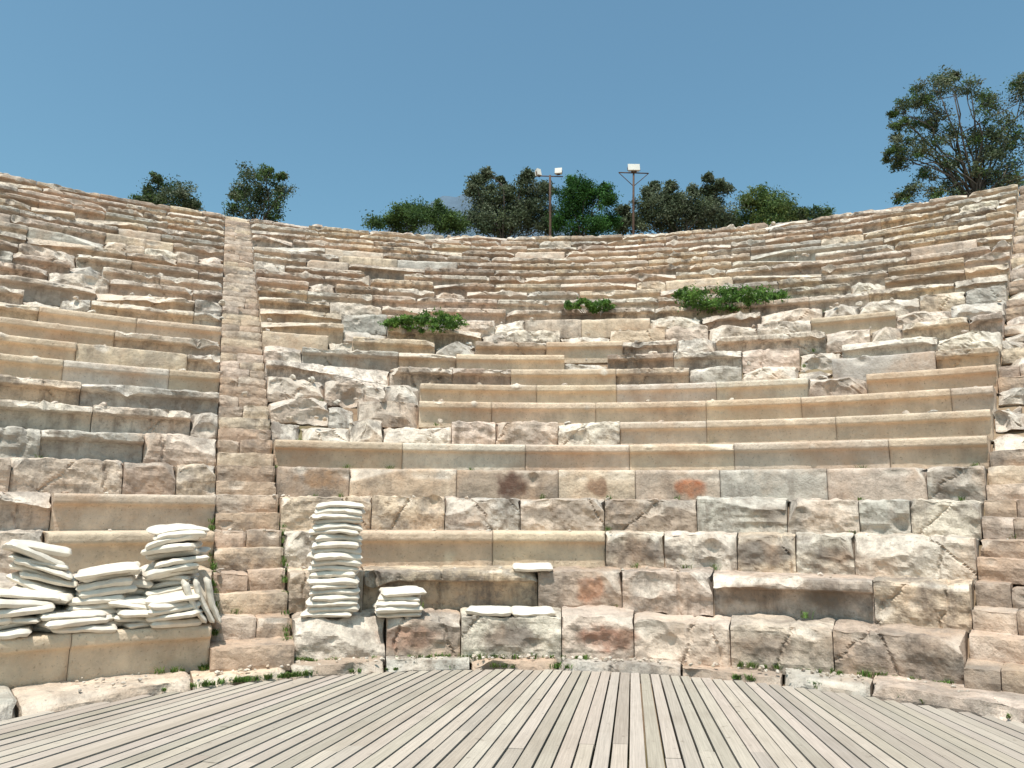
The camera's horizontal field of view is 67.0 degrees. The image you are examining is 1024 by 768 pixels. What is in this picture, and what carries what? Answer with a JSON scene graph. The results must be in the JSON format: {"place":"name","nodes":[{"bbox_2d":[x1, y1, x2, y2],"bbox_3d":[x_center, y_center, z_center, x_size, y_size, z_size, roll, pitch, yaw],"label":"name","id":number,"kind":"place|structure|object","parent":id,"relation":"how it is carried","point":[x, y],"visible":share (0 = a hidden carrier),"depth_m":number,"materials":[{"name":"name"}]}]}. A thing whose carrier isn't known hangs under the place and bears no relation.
{"place":"outdoors","nodes":[
{"label":"outdoors","id":0,"kind":"place"},
{"bbox_2d":[384,194,569,238],"bbox_3d":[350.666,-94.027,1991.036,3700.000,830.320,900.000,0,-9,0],"label":"distant mountain","id":1,"kind":"structure","parent":0,"point":[455,202],"depth_m":1916.47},
{"bbox_2d":[0,0,1023,235],"label":"sky","id":2,"kind":"structure","parent":0,"point":[368,105],"materials":[{"name":"blue"}]},
{"bbox_2d":[15,213,1023,767],"bbox_3d":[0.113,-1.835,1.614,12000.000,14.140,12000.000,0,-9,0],"label":"ground","id":3,"kind":"structure","parent":0,"point":[1021,433],"depth_m":8.54,"materials":[{"name":"soil"}]},
{"bbox_2d":[127,171,206,211],"bbox_3d":[-13.305,-6.285,29.938,3.108,4.218,2.181,0,-9,0],"label":"olive tree","id":4,"kind":"object","parent":3,"relation":"on","point":[155,197],"visible":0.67,"depth_m":29.80,"materials":[{"name":"green plant"}]},
{"bbox_2d":[222,160,299,222],"bbox_3d":[-9.482,-6.295,29.028,2.355,3.990,2.456,-8,-13,43],"label":"olive tree","id":5,"kind":"object","parent":3,"relation":"on","point":[259,198],"visible":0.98,"depth_m":28.91,"materials":[{"name":"green plant"}]},
{"bbox_2d":[359,196,478,237],"bbox_3d":[-3.534,-5.706,29.616,4.686,3.103,2.893,0,-9,0],"label":"green bush","id":6,"kind":"object","parent":3,"relation":"on","point":[439,217],"visible":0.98,"depth_m":29.49,"materials":[{"name":"green plant"}]},
{"bbox_2d":[459,165,562,238],"bbox_3d":[-0.080,-6.354,30.706,4.344,4.767,2.801,3,-10,-15],"label":"olive tree","id":7,"kind":"object","parent":3,"relation":"on","point":[488,212],"visible":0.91,"depth_m":30.31,"materials":[{"name":"green plant"}]},
{"bbox_2d":[0,172,1023,722],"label":"ancient theatre seating","id":8,"kind":"object","parent":3,"relation":"on","point":[500,448],"visible":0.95,"depth_m":11.14,"materials":[{"name":"stone"}]},
{"bbox_2d":[0,523,210,639],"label":"white cushion pile","id":9,"kind":"object","parent":8,"relation":"on","point":[46,593],"visible":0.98,"depth_m":6.97,"materials":[{"name":"fabric"}]},
{"bbox_2d":[181,575,221,623],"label":"leaning white cushions","id":10,"kind":"object","parent":8,"relation":"on","point":[206,600],"visible":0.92,"depth_m":7.28,"materials":[{"name":"fabric"}]},
{"bbox_2d":[300,501,365,617],"bbox_3d":[-1.848,1.806,8.042,0.615,1.167,0.545,2,-9,-11],"label":"white cushion stack","id":11,"kind":"object","parent":8,"relation":"on","point":[336,557],"visible":1,"depth_m":7.85,"materials":[{"name":"fabric"}]},
{"bbox_2d":[372,586,426,617],"bbox_3d":[-1.177,2.262,8.057,0.521,0.288,0.537,3,-9,-14],"label":"white cushion stack","id":12,"kind":"object","parent":8,"relation":"on","point":[399,601],"visible":1,"depth_m":7.85,"materials":[{"name":"fabric"}]},
{"bbox_2d":[377,307,468,334],"bbox_3d":[-1.863,-1.298,16.444,1.928,0.575,0.902,0,-9,0],"label":"caper bush","id":13,"kind":"object","parent":8,"relation":"on","point":[445,321],"visible":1,"depth_m":16.30,"materials":[{"name":"green plant"}]},
{"bbox_2d":[466,605,555,616],"bbox_3d":[-0.012,2.386,8.144,0.938,0.095,0.499,0,-9,0],"label":"white cushion stack","id":14,"kind":"object","parent":8,"relation":"on","point":[518,611],"visible":0.99,"depth_m":7.94,"materials":[{"name":"fabric"}]},
{"bbox_2d":[16,202,1023,701],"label":"loose rubble","id":15,"kind":"object","parent":8,"relation":"on","point":[290,418],"visible":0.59,"depth_m":9.85,"materials":[{"name":"stone"}]},
{"bbox_2d":[34,308,1015,718],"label":"grass tufts","id":16,"kind":"object","parent":8,"relation":"on","point":[300,674],"visible":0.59,"depth_m":7.52,"materials":[{"name":"green plant"}]},
{"bbox_2d":[512,562,552,571],"bbox_3d":[0.237,2.086,8.809,0.470,0.081,0.482,0,-9,0],"label":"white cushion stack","id":17,"kind":"object","parent":8,"relation":"on","point":[531,567],"visible":1,"depth_m":8.60,"materials":[{"name":"fabric"}]},
{"bbox_2d":[564,297,616,313],"bbox_3d":[1.810,-1.833,17.948,1.255,0.399,0.560,-1,-9,8],"label":"caper bush","id":18,"kind":"object","parent":8,"relation":"on","point":[598,306],"visible":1,"depth_m":17.91,"materials":[{"name":"green plant"}]},
{"bbox_2d":[671,285,687,303],"bbox_3d":[3.926,-2.076,17.894,0.494,0.320,0.798,0,-9,0],"label":"caper bush","id":19,"kind":"object","parent":8,"relation":"on","point":[678,294],"visible":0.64,"depth_m":17.89,"materials":[{"name":"green plant"}]},
{"bbox_2d":[675,282,789,314],"bbox_3d":[5.035,-1.954,17.474,2.657,0.828,1.202,0,-9,0],"label":"caper bush","id":20,"kind":"object","parent":8,"relation":"on","point":[705,302],"visible":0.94,"depth_m":17.38,"materials":[{"name":"green plant"}]},
{"bbox_2d":[0,669,1023,767],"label":"wooden deck","id":21,"kind":"structure","parent":3,"relation":"on","point":[499,718],"depth_m":5.58,"materials":[{"name":"beige wood"}]},
{"bbox_2d":[535,168,562,235],"bbox_3d":[1.335,-6.402,27.995,1.037,2.987,0.276,0,-9,0],"label":"floodlight pole","id":22,"kind":"object","parent":3,"relation":"on","point":[558,171],"visible":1,"depth_m":28.10,"materials":[{"name":"metal"}]},
{"bbox_2d":[543,170,623,236],"bbox_3d":[2.735,-6.126,29.524,3.122,3.985,2.496,-2,-10,16],"label":"dark green ivy bush","id":23,"kind":"object","parent":3,"relation":"on","point":[578,193],"visible":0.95,"depth_m":29.36,"materials":[{"name":"green plant"}]},
{"bbox_2d":[619,164,648,234],"bbox_3d":[4.428,-6.525,28.026,1.114,3.038,0.226,0,-9,0],"label":"floodlight pole","id":24,"kind":"object","parent":3,"relation":"on","point":[633,169],"visible":0.98,"depth_m":28.12,"materials":[{"name":"metal"}]},
{"bbox_2d":[612,171,746,235],"bbox_3d":[6.460,-6.192,30.364,5.425,4.459,2.660,0,-9,0],"label":"olive tree","id":25,"kind":"object","parent":3,"relation":"on","point":[668,204],"visible":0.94,"depth_m":30.18,"materials":[{"name":"green plant"}]},
{"bbox_2d":[731,182,812,227],"bbox_3d":[9.888,-6.048,30.369,3.695,4.196,2.557,-4,-10,25],"label":"pine bush","id":26,"kind":"object","parent":3,"relation":"on","point":[766,206],"visible":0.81,"depth_m":30.18,"materials":[{"name":"green plant"}]},
{"bbox_2d":[791,203,835,220],"bbox_3d":[12.394,-5.588,30.441,3.144,3.348,1.169,2,-9,-7],"label":"olive bush","id":27,"kind":"object","parent":3,"relation":"on","point":[816,212],"visible":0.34,"depth_m":30.47,"materials":[{"name":"green plant"}]},
{"bbox_2d":[880,65,1023,205],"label":"oak tree","id":28,"kind":"object","parent":3,"relation":"on","point":[976,178],"visible":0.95,"depth_m":25.97,"materials":[{"name":"green plant"}]}
]}

